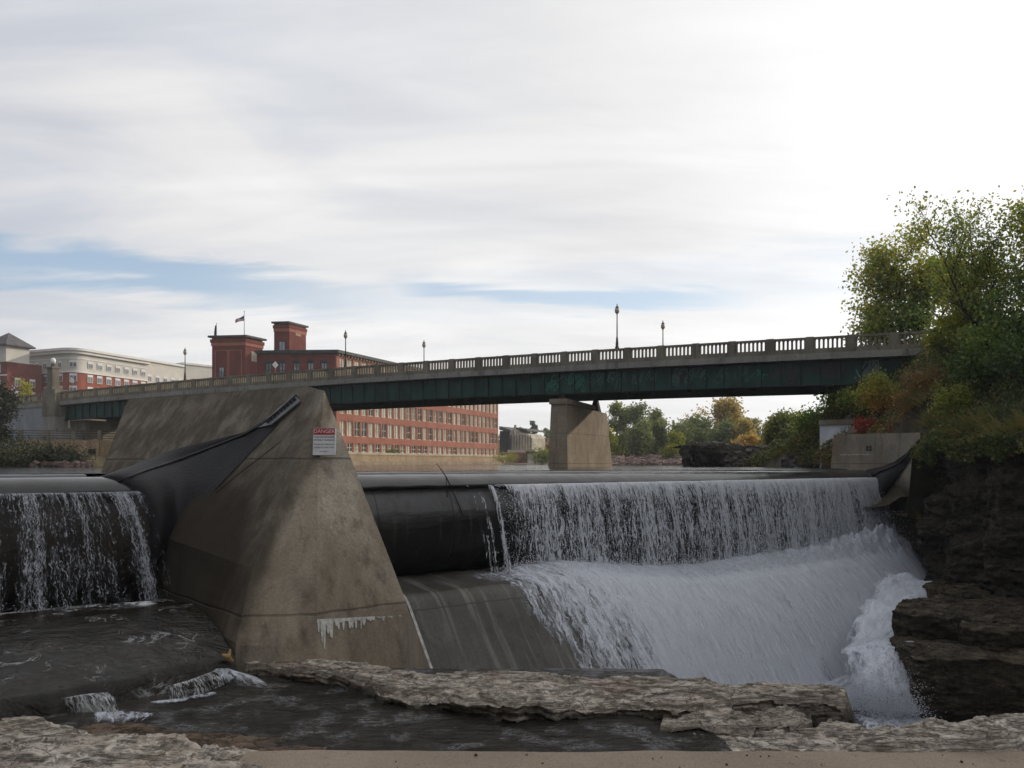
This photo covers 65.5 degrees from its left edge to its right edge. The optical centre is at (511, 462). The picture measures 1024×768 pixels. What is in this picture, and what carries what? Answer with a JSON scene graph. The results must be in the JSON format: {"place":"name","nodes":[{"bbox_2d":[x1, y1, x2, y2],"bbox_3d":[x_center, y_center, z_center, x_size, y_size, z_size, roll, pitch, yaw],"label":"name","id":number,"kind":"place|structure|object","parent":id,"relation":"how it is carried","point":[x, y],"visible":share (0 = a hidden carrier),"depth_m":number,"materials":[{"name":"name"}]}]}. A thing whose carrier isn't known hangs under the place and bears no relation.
{"place":"outdoors","nodes":[
{"label":"outdoors","id":0,"kind":"place"},
{"bbox_2d":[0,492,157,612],"bbox_3d":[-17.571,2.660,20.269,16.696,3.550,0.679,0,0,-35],"label":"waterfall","id":1,"kind":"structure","parent":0,"point":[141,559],"depth_m":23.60,"materials":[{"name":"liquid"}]},
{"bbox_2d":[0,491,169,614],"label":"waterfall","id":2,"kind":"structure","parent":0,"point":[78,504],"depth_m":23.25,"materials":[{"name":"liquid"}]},
{"bbox_2d":[38,668,731,751],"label":"pool water","id":3,"kind":"structure","parent":0,"point":[291,713],"depth_m":16.46,"materials":[{"name":"liquid"}]},
{"bbox_2d":[62,692,119,716],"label":"rapids","id":4,"kind":"structure","parent":3,"relation":"on","point":[90,707],"depth_m":17.09,"materials":[{"name":"liquid"}]},
{"bbox_2d":[95,711,151,720],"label":"rapids","id":5,"kind":"structure","parent":3,"relation":"on","point":[102,714],"depth_m":16.71,"materials":[{"name":"liquid"}]},
{"bbox_2d":[169,668,229,698],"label":"rapids","id":6,"kind":"structure","parent":3,"relation":"on","point":[184,682],"depth_m":18.48,"materials":[{"name":"liquid"}]},
{"bbox_2d":[219,668,263,684],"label":"rapids","id":7,"kind":"structure","parent":3,"relation":"on","point":[254,678],"depth_m":19.18,"materials":[{"name":"liquid"}]},
{"bbox_2d":[0,464,818,473],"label":"river","id":8,"kind":"structure","parent":0,"point":[368,468],"depth_m":51.50,"materials":[{"name":"liquid"}]},
{"bbox_2d":[28,460,92,466],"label":"bank stones","id":9,"kind":"object","parent":8,"relation":"in","point":[65,463],"visible":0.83,"depth_m":66.58,"materials":[{"name":"stone"}]},
{"bbox_2d":[3,537,824,639],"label":"riverbed","id":10,"kind":"structure","parent":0,"point":[679,552],"depth_m":55.91,"materials":[{"name":"liquid"}]},
{"bbox_2d":[0,715,263,767],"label":"rock shelf","id":11,"kind":"object","parent":10,"relation":"on","point":[32,742],"visible":0.73,"depth_m":13.51,"materials":[{"name":"stone"}]},
{"bbox_2d":[78,722,326,750],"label":"wet bedrock","id":12,"kind":"structure","parent":10,"relation":"on","point":[226,739],"depth_m":15.34,"materials":[{"name":"stone"}]},
{"bbox_2d":[101,386,429,675],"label":"dam pier","id":13,"kind":"structure","parent":10,"relation":"on","point":[275,549],"depth_m":22.76,"materials":[{"name":"concrete"}]},
{"bbox_2d":[100,394,297,592],"bbox_3d":[-10.410,0.958,25.817,6.448,6.393,2.914,0,0,26],"label":"rubber fold","id":14,"kind":"object","parent":13,"relation":"attached to","point":[170,485],"visible":0.97,"depth_m":25.68,"materials":[{"name":"rubber"}]},
{"bbox_2d":[313,428,335,455],"bbox_3d":[-5.482,-0.619,23.285,0.644,0.810,0.236,0,0,0],"label":"danger sign","id":15,"kind":"object","parent":13,"relation":"attached to","point":[324,441],"visible":1,"depth_m":23.22,"materials":[{"name":"metal"}]},
{"bbox_2d":[244,659,853,727],"bbox_3d":[0.154,9.289,18.123,15.218,8.900,3.850,0,0,10],"label":"rock ledge","id":16,"kind":"object","parent":10,"relation":"on","point":[517,696],"visible":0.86,"depth_m":17.45,"materials":[{"name":"stone"}]},
{"bbox_2d":[396,566,830,678],"bbox_3d":[11.167,7.925,36.049,34.741,7.151,10.697,0,0,-35],"label":"spillway","id":17,"kind":"object","parent":10,"relation":"on","point":[467,619],"visible":0.12,"depth_m":28.33,"materials":[{"name":"concrete"}]},
{"bbox_2d":[362,471,878,575],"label":"inflatable dam","id":18,"kind":"structure","parent":17,"relation":"on","point":[426,528],"depth_m":32.41,"materials":[{"name":"black rubber"}]},
{"bbox_2d":[355,468,870,485],"bbox_3d":[6.136,0.647,43.052,36.550,0.590,9.048,0,0,-35],"label":"water crest","id":19,"kind":"object","parent":18,"relation":"on","point":[397,478],"visible":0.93,"depth_m":37.10,"materials":[{"name":"liquid"}]},
{"bbox_2d":[493,477,888,566],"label":"spray drops","id":20,"kind":"object","parent":17,"relation":"on","point":[686,513],"visible":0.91,"depth_m":38.10,"materials":[{"name":"liquid"}]},
{"bbox_2d":[478,523,926,685],"bbox_3d":[12.650,7.210,36.766,32.091,7.343,8.348,0,0,-35],"label":"waterfall foam","id":21,"kind":"object","parent":17,"relation":"on","point":[789,623],"visible":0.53,"depth_m":34.67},
{"bbox_2d":[490,510,912,576],"bbox_3d":[11.465,4.062,39.690,29.493,2.421,4.203,0,0,-36],"label":"spray","id":22,"kind":"object","parent":21,"relation":"on","point":[726,561],"visible":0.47,"depth_m":39.19,"materials":[{"name":"liquid"}]},
{"bbox_2d":[816,674,860,707],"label":"cascade","id":23,"kind":"object","parent":17,"relation":"on","point":[840,680],"visible":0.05,"depth_m":34.72,"materials":[{"name":"liquid"}]},
{"bbox_2d":[660,704,812,737],"bbox_3d":[4.858,9.186,17.037,4.086,8.220,2.910,0,0,0],"label":"rock ledge","id":24,"kind":"object","parent":10,"relation":"on","point":[731,722],"visible":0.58,"depth_m":16.08,"materials":[{"name":"stone"}]},
{"bbox_2d":[694,713,1023,752],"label":"rock shelf","id":25,"kind":"object","parent":10,"relation":"on","point":[997,733],"visible":0.61,"depth_m":13.54,"materials":[{"name":"stone"}]},
{"bbox_2d":[827,433,922,552],"bbox_3d":[24.207,3.042,52.990,5.233,9.917,12.180,0,0,-17],"label":"dam abutment","id":26,"kind":"object","parent":10,"relation":"on","point":[864,452],"visible":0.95,"depth_m":49.52,"materials":[{"name":"concrete"}]},
{"bbox_2d":[865,439,919,515],"bbox_3d":[22.730,1.177,49.136,1.186,5.244,5.019,0,0,-17],"label":"rubber fold","id":27,"kind":"object","parent":26,"relation":"attached to","point":[887,475],"visible":0.81,"depth_m":48.41,"materials":[{"name":"rubber"}]},
{"bbox_2d":[888,635,1023,721],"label":"rock ledge","id":28,"kind":"object","parent":10,"relation":"on","point":[966,682],"visible":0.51,"depth_m":29.58,"materials":[{"name":"stone"}]},
{"bbox_2d":[845,639,903,712],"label":"cascade","id":29,"kind":"object","parent":28,"relation":"on","point":[854,657],"visible":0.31,"depth_m":32.53,"materials":[{"name":"liquid"}]},
{"bbox_2d":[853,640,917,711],"bbox_3d":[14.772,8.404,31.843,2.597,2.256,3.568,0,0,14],"label":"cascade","id":30,"kind":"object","parent":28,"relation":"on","point":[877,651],"visible":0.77,"depth_m":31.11,"materials":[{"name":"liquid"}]},
{"bbox_2d":[891,591,1023,640],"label":"rock ledge","id":31,"kind":"object","parent":28,"relation":"on","point":[938,615],"visible":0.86,"depth_m":32.61,"materials":[{"name":"stone"}]},
{"bbox_2d":[842,599,895,653],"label":"cascade","id":32,"kind":"object","parent":31,"relation":"on","point":[873,623],"visible":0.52,"depth_m":34.92,"materials":[{"name":"liquid"}]},
{"bbox_2d":[922,579,992,598],"bbox_3d":[22.646,9.941,38.608,4.821,8.148,4.096,0,0,0],"label":"rock ledge","id":33,"kind":"object","parent":10,"relation":"on","point":[948,588],"visible":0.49,"depth_m":38.23,"materials":[{"name":"stone"}]},
{"bbox_2d":[859,572,931,615],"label":"cascade","id":34,"kind":"object","parent":33,"relation":"on","point":[893,589],"visible":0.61,"depth_m":39.92,"materials":[{"name":"liquid"}]},
{"bbox_2d":[958,618,1023,651],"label":"rock ledge","id":35,"kind":"object","parent":10,"relation":"on","point":[1004,635],"visible":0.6,"depth_m":30.84,"materials":[{"name":"stone"}]},
{"bbox_2d":[3,351,940,506],"bbox_3d":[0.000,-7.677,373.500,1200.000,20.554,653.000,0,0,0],"label":"land","id":36,"kind":"structure","parent":0,"point":[894,492],"depth_m":53.76,"materials":[{"name":"plant"}]},
{"bbox_2d":[0,378,31,444],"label":"tree","id":37,"kind":"object","parent":36,"relation":"on","point":[8,408],"visible":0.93,"depth_m":87.59,"materials":[{"name":"green plant"}]},
{"bbox_2d":[0,436,38,466],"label":"shrub","id":38,"kind":"object","parent":36,"relation":"on","point":[5,454],"visible":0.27,"depth_m":69.25,"materials":[{"name":"green plant"}]},
{"bbox_2d":[0,333,41,395],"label":"apartment block","id":39,"kind":"structure","parent":36,"relation":"on","point":[14,357],"depth_m":195.78,"materials":[{"name":"brick"}]},
{"bbox_2d":[14,377,34,395],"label":"tree","id":40,"kind":"object","parent":36,"relation":"on","point":[27,390],"visible":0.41,"depth_m":117.60,"materials":[{"name":"yellow plant"}]},
{"bbox_2d":[0,438,67,466],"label":"shrub","id":41,"kind":"object","parent":36,"relation":"on","point":[15,458],"visible":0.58,"depth_m":67.92,"materials":[{"name":"green plant"}]},
{"bbox_2d":[2,436,77,466],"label":"shrub","id":42,"kind":"object","parent":36,"relation":"on","point":[49,457],"visible":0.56,"depth_m":68.27,"materials":[{"name":"green plant"}]},
{"bbox_2d":[4,430,111,455],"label":"retaining wall","id":43,"kind":"structure","parent":36,"relation":"on","point":[100,446],"depth_m":96.84,"materials":[{"name":"concrete"}]},
{"bbox_2d":[14,430,115,438],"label":"railing","id":44,"kind":"object","parent":43,"relation":"attached to","point":[70,433],"visible":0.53,"depth_m":96.97,"materials":[{"name":"metal"}]},
{"bbox_2d":[3,366,118,440],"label":"bridge abutment","id":45,"kind":"object","parent":36,"relation":"on","point":[49,414],"visible":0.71,"depth_m":101.07,"materials":[{"name":"concrete"}]},
{"bbox_2d":[49,441,95,461],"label":"shrub","id":46,"kind":"object","parent":36,"relation":"on","point":[73,457],"visible":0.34,"depth_m":77.13,"materials":[{"name":"green plant"}]},
{"bbox_2d":[29,348,151,390],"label":"apartment block","id":47,"kind":"structure","parent":36,"relation":"on","point":[86,368],"depth_m":204.94,"materials":[{"name":"paint"}]},
{"bbox_2d":[147,360,211,382],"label":"apartment block","id":48,"kind":"structure","parent":36,"relation":"on","point":[160,371],"depth_m":243.41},
{"bbox_2d":[208,321,497,454],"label":"mill building","id":49,"kind":"structure","parent":36,"relation":"on","point":[468,430],"depth_m":155.37,"materials":[{"name":"brick"}]},
{"bbox_2d":[340,358,496,412],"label":"windows","id":50,"kind":"structure","parent":49,"relation":"in","point":[349,362],"depth_m":193.28,"materials":[{"name":"glass"}]},
{"bbox_2d":[348,452,512,464],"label":"retaining wall","id":51,"kind":"structure","parent":36,"relation":"on","point":[364,458],"depth_m":168.42,"materials":[{"name":"concrete"}]},
{"bbox_2d":[13,331,930,466],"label":"bridge","id":52,"kind":"structure","parent":36,"relation":"on","point":[579,431],"depth_m":69.77,"materials":[{"name":"concrete"}]},
{"bbox_2d":[499,425,545,462],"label":"powerhouse","id":53,"kind":"structure","parent":36,"relation":"on","point":[515,439],"depth_m":222.54,"materials":[{"name":"concrete"}]},
{"bbox_2d":[524,445,548,463],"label":"shrub","id":54,"kind":"object","parent":36,"relation":"on","point":[542,458],"visible":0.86,"depth_m":189.01,"materials":[{"name":"green plant"}]},
{"bbox_2d":[608,426,629,456],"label":"tree","id":55,"kind":"object","parent":36,"relation":"on","point":[615,444],"visible":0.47,"depth_m":150.87,"materials":[{"name":"green plant"}]},
{"bbox_2d":[605,400,634,452],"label":"tree","id":56,"kind":"object","parent":36,"relation":"on","point":[616,410],"visible":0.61,"depth_m":166.53,"materials":[{"name":"green plant"}]},
{"bbox_2d":[621,417,654,455],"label":"tree","id":57,"kind":"object","parent":36,"relation":"on","point":[639,436],"visible":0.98,"depth_m":150.29,"materials":[{"name":"green plant"}]},
{"bbox_2d":[621,399,657,443],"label":"tree","id":58,"kind":"object","parent":36,"relation":"on","point":[635,414],"visible":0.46,"depth_m":163.71,"materials":[{"name":"green plant"}]},
{"bbox_2d":[611,453,681,464],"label":"shore stones","id":59,"kind":"object","parent":36,"relation":"on","point":[642,459],"visible":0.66,"depth_m":135.32,"materials":[{"name":"stone"}]},
{"bbox_2d":[643,418,669,454],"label":"tree","id":60,"kind":"object","parent":36,"relation":"on","point":[660,432],"visible":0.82,"depth_m":153.49,"materials":[{"name":"green plant"}]},
{"bbox_2d":[646,407,670,443],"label":"tree","id":61,"kind":"object","parent":36,"relation":"on","point":[654,415],"visible":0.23,"depth_m":174.69,"materials":[{"name":"green plant"}]},
{"bbox_2d":[657,430,685,458],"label":"tree","id":62,"kind":"object","parent":36,"relation":"on","point":[676,439],"visible":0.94,"depth_m":141.78,"materials":[{"name":"green plant"}]},
{"bbox_2d":[664,419,704,446],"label":"tree","id":63,"kind":"object","parent":36,"relation":"on","point":[684,428],"visible":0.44,"depth_m":156.76,"materials":[{"name":"green plant"}]},
{"bbox_2d":[684,414,715,441],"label":"tree","id":64,"kind":"object","parent":36,"relation":"on","point":[704,426],"visible":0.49,"depth_m":159.91,"materials":[{"name":"green plant"}]},
{"bbox_2d":[704,419,736,442],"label":"tree","id":65,"kind":"object","parent":36,"relation":"on","point":[720,434],"visible":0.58,"depth_m":149.92,"materials":[{"name":"green plant"}]},
{"bbox_2d":[673,445,771,465],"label":"rubble slope","id":66,"kind":"structure","parent":36,"relation":"on","point":[683,452],"depth_m":83.12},
{"bbox_2d":[706,397,748,429],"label":"tree","id":67,"kind":"object","parent":36,"relation":"on","point":[729,408],"visible":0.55,"depth_m":163.17,"materials":[{"name":"yellow plant"}]},
{"bbox_2d":[687,441,780,466],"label":"rubble bank","id":68,"kind":"structure","parent":36,"relation":"on","point":[737,454],"depth_m":80.71,"materials":[{"name":"stone"}]},
{"bbox_2d":[688,443,725,466],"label":"rock outcrop","id":69,"kind":"object","parent":68,"relation":"on","point":[708,455],"visible":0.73,"depth_m":78.49,"materials":[{"name":"stone"}]},
{"bbox_2d":[726,416,759,439],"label":"tree","id":70,"kind":"object","parent":36,"relation":"on","point":[744,426],"visible":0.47,"depth_m":149.04,"materials":[{"name":"yellow plant"}]},
{"bbox_2d":[730,431,762,444],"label":"tree","id":71,"kind":"object","parent":36,"relation":"on","point":[750,439],"visible":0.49,"depth_m":100.09,"materials":[{"name":"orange plant"}]},
{"bbox_2d":[760,423,775,444],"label":"tree","id":72,"kind":"object","parent":36,"relation":"on","point":[767,438],"visible":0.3,"depth_m":87.03,"materials":[{"name":"green plant"}]},
{"bbox_2d":[761,407,813,444],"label":"tree","id":73,"kind":"object","parent":36,"relation":"on","point":[779,421],"visible":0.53,"depth_m":83.71,"materials":[{"name":"green plant"}]},
{"bbox_2d":[731,385,863,466],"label":"bank brush","id":74,"kind":"object","parent":36,"relation":"on","point":[792,443],"visible":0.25,"depth_m":69.82,"materials":[{"name":"green plant"}]},
{"bbox_2d":[779,456,818,467],"bbox_3d":[24.623,-0.079,67.178,4.279,1.916,15.579,0,0,21],"label":"shore rubble","id":75,"kind":"object","parent":36,"relation":"on","point":[788,461],"visible":0.35,"depth_m":62.85,"materials":[{"name":"stone"}]},
{"bbox_2d":[785,394,833,435],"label":"tree","id":76,"kind":"object","parent":36,"relation":"on","point":[806,419],"visible":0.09,"depth_m":72.02,"materials":[{"name":"green plant"}]},
{"bbox_2d":[815,386,854,406],"bbox_3d":[27.074,-6.534,64.441,4.540,4.131,4.945,0,0,0],"label":"shrub","id":77,"kind":"object","parent":36,"relation":"on","point":[832,389],"visible":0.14,"depth_m":64.29,"materials":[{"name":"green plant"}]},
{"bbox_2d":[819,419,855,467],"bbox_3d":[24.881,-1.073,59.534,2.775,4.146,4.560,0,0,34],"label":"gatehouse","id":78,"kind":"object","parent":36,"relation":"on","point":[830,429],"visible":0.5,"depth_m":58.00,"materials":[{"name":"concrete"}]},
{"bbox_2d":[828,379,872,418],"bbox_3d":[25.274,-4.600,57.556,4.466,3.181,4.080,0,0,0],"label":"shrub","id":79,"kind":"object","parent":36,"relation":"on","point":[847,398],"visible":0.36,"depth_m":57.51,"materials":[{"name":"green plant"}]},
{"bbox_2d":[851,412,882,433],"bbox_3d":[23.555,-2.582,52.977,1.776,1.606,2.206,0,0,0],"label":"shrub","id":80,"kind":"object","parent":36,"relation":"on","point":[864,425],"visible":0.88,"depth_m":52.67,"materials":[{"name":"red plant"}]},
{"bbox_2d":[849,365,902,418],"bbox_3d":[24.489,-4.687,52.843,3.866,3.568,3.886,0,0,0],"label":"shrub","id":81,"kind":"object","parent":36,"relation":"on","point":[879,388],"visible":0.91,"depth_m":52.27,"materials":[{"name":"green plant"}]},
{"bbox_2d":[838,214,951,345],"bbox_3d":[29.839,-12.718,61.839,9.301,11.924,7.282,0,0,41],"label":"tree","id":82,"kind":"object","parent":36,"relation":"on","point":[883,271],"visible":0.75,"depth_m":61.02,"materials":[{"name":"green plant"}]},
{"bbox_2d":[890,388,911,412],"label":"shrub","id":83,"kind":"object","parent":36,"relation":"on","point":[900,401],"visible":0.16,"depth_m":49.50,"materials":[{"name":"brown plant"}]},
{"bbox_2d":[878,248,969,341],"bbox_3d":[31.677,-12.008,60.336,9.009,9.730,7.702,0,0,0],"label":"tree","id":84,"kind":"object","parent":36,"relation":"on","point":[915,313],"visible":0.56,"depth_m":59.30,"materials":[{"name":"green plant"}]},
{"bbox_2d":[0,0,1023,450],"label":"sky","id":85,"kind":"structure","parent":0,"point":[462,179],"materials":[{"name":"white"}]},
{"bbox_2d":[237,750,1023,767],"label":"concrete path","id":86,"kind":"structure","parent":0,"point":[495,759],"depth_m":12.56,"materials":[{"name":"concrete"}]},
{"bbox_2d":[467,477,891,572],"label":"waterfall","id":87,"kind":"structure","parent":0,"point":[863,493],"depth_m":39.97,"materials":[{"name":"liquid"}]},
{"bbox_2d":[851,677,901,727],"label":"gorge water","id":88,"kind":"structure","parent":0,"point":[857,720],"depth_m":30.27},
{"bbox_2d":[852,704,923,728],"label":"cascade","id":89,"kind":"object","parent":88,"relation":"on","point":[887,720],"visible":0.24,"depth_m":29.77,"materials":[{"name":"liquid"}]},
{"bbox_2d":[832,633,945,723],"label":"spray cascade","id":90,"kind":"object","parent":89,"relation":"on","point":[856,702],"visible":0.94,"depth_m":30.00,"materials":[{"name":"liquid"}]},
{"bbox_2d":[879,333,1023,515],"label":"hillside","id":91,"kind":"structure","parent":0,"point":[923,484],"depth_m":44.89,"materials":[{"name":"plant"}]},
{"bbox_2d":[795,308,1023,466],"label":"undergrowth","id":92,"kind":"object","parent":91,"relation":"on","point":[813,454],"visible":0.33,"depth_m":42.23,"materials":[{"name":"green plant"}]},
{"bbox_2d":[896,361,944,397],"bbox_3d":[24.935,-4.923,48.368,3.100,2.570,3.115,0,0,0],"label":"shrub","id":93,"kind":"object","parent":91,"relation":"on","point":[921,379],"visible":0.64,"depth_m":48.25,"materials":[{"name":"green plant"}]},
{"bbox_2d":[917,324,963,374],"bbox_3d":[25.985,-6.497,46.973,4.410,3.151,3.790,0,0,-15],"label":"shrub","id":94,"kind":"object","parent":91,"relation":"on","point":[934,350],"visible":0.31,"depth_m":46.76,"materials":[{"name":"green plant"}]},
{"bbox_2d":[924,380,983,420],"bbox_3d":[23.723,-3.212,42.419,2.924,2.718,3.299,0,0,0],"label":"shrub","id":95,"kind":"object","parent":91,"relation":"on","point":[946,398],"visible":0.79,"depth_m":42.09,"materials":[{"name":"green plant"}]},
{"bbox_2d":[886,185,1023,336],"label":"tree","id":96,"kind":"object","parent":91,"relation":"on","point":[981,274],"visible":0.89,"depth_m":43.32,"materials":[{"name":"green plant"}]},
{"bbox_2d":[916,252,1004,352],"bbox_3d":[26.675,-9.133,47.082,5.028,6.935,4.276,0,0,26],"label":"tree","id":97,"kind":"object","parent":91,"relation":"on","point":[939,322],"visible":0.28,"depth_m":47.02,"materials":[{"name":"green plant"}]},
{"bbox_2d":[902,383,1023,528],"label":"dry grass","id":98,"kind":"structure","parent":91,"relation":"on","point":[982,412],"depth_m":39.78,"materials":[{"name":"green plant"}]},
{"bbox_2d":[910,433,1023,468],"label":"cliff creepers","id":99,"kind":"object","parent":91,"relation":"on","point":[994,443],"visible":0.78,"depth_m":37.12,"materials":[{"name":"green plant"}]},
{"bbox_2d":[934,299,1007,371],"bbox_3d":[26.560,-7.329,45.768,3.917,4.767,4.691,0,0,0],"label":"tree","id":100,"kind":"object","parent":91,"relation":"on","point":[959,326],"visible":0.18,"depth_m":45.62,"materials":[{"name":"green plant"}]},
{"bbox_2d":[936,332,1009,391],"bbox_3d":[24.864,-5.231,42.395,3.770,3.328,4.105,0,0,0],"label":"shrub","id":101,"kind":"object","parent":91,"relation":"on","point":[968,371],"visible":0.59,"depth_m":42.12,"materials":[{"name":"green plant"}]},
{"bbox_2d":[950,259,1023,369],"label":"tree","id":102,"kind":"object","parent":91,"relation":"on","point":[998,317],"visible":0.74,"depth_m":41.01,"materials":[{"name":"green plant"}]},
{"bbox_2d":[969,321,1023,393],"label":"shrub","id":103,"kind":"object","parent":91,"relation":"on","point":[1011,348],"visible":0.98,"depth_m":38.79,"materials":[{"name":"green plant"}]},
{"bbox_2d":[977,185,1023,293],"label":"tree","id":104,"kind":"object","parent":91,"relation":"on","point":[1020,224],"visible":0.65,"depth_m":43.18,"materials":[{"name":"green plant"}]},
{"bbox_2d":[912,445,1023,597],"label":"cliff","id":105,"kind":"structure","parent":0,"point":[970,524],"depth_m":39.38,"materials":[{"name":"stone"}]},
{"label":"spillway","id":106,"kind":"object","parent":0,"visible":0},
{"bbox_2d":[0,599,237,719],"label":"spillway apron","id":107,"kind":"object","parent":106,"relation":"on","point":[50,658],"visible":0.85,"depth_m":19.13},
{"bbox_2d":[0,490,149,612],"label":"inflatable dam","id":108,"kind":"structure","parent":107,"relation":"on","point":[122,548],"depth_m":23.63,"materials":[{"name":"brown rubber"}]},
{"bbox_2d":[0,472,130,492],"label":"water crest","id":109,"kind":"object","parent":108,"relation":"on","point":[17,483],"visible":0.93,"depth_m":24.43,"materials":[{"name":"liquid"}]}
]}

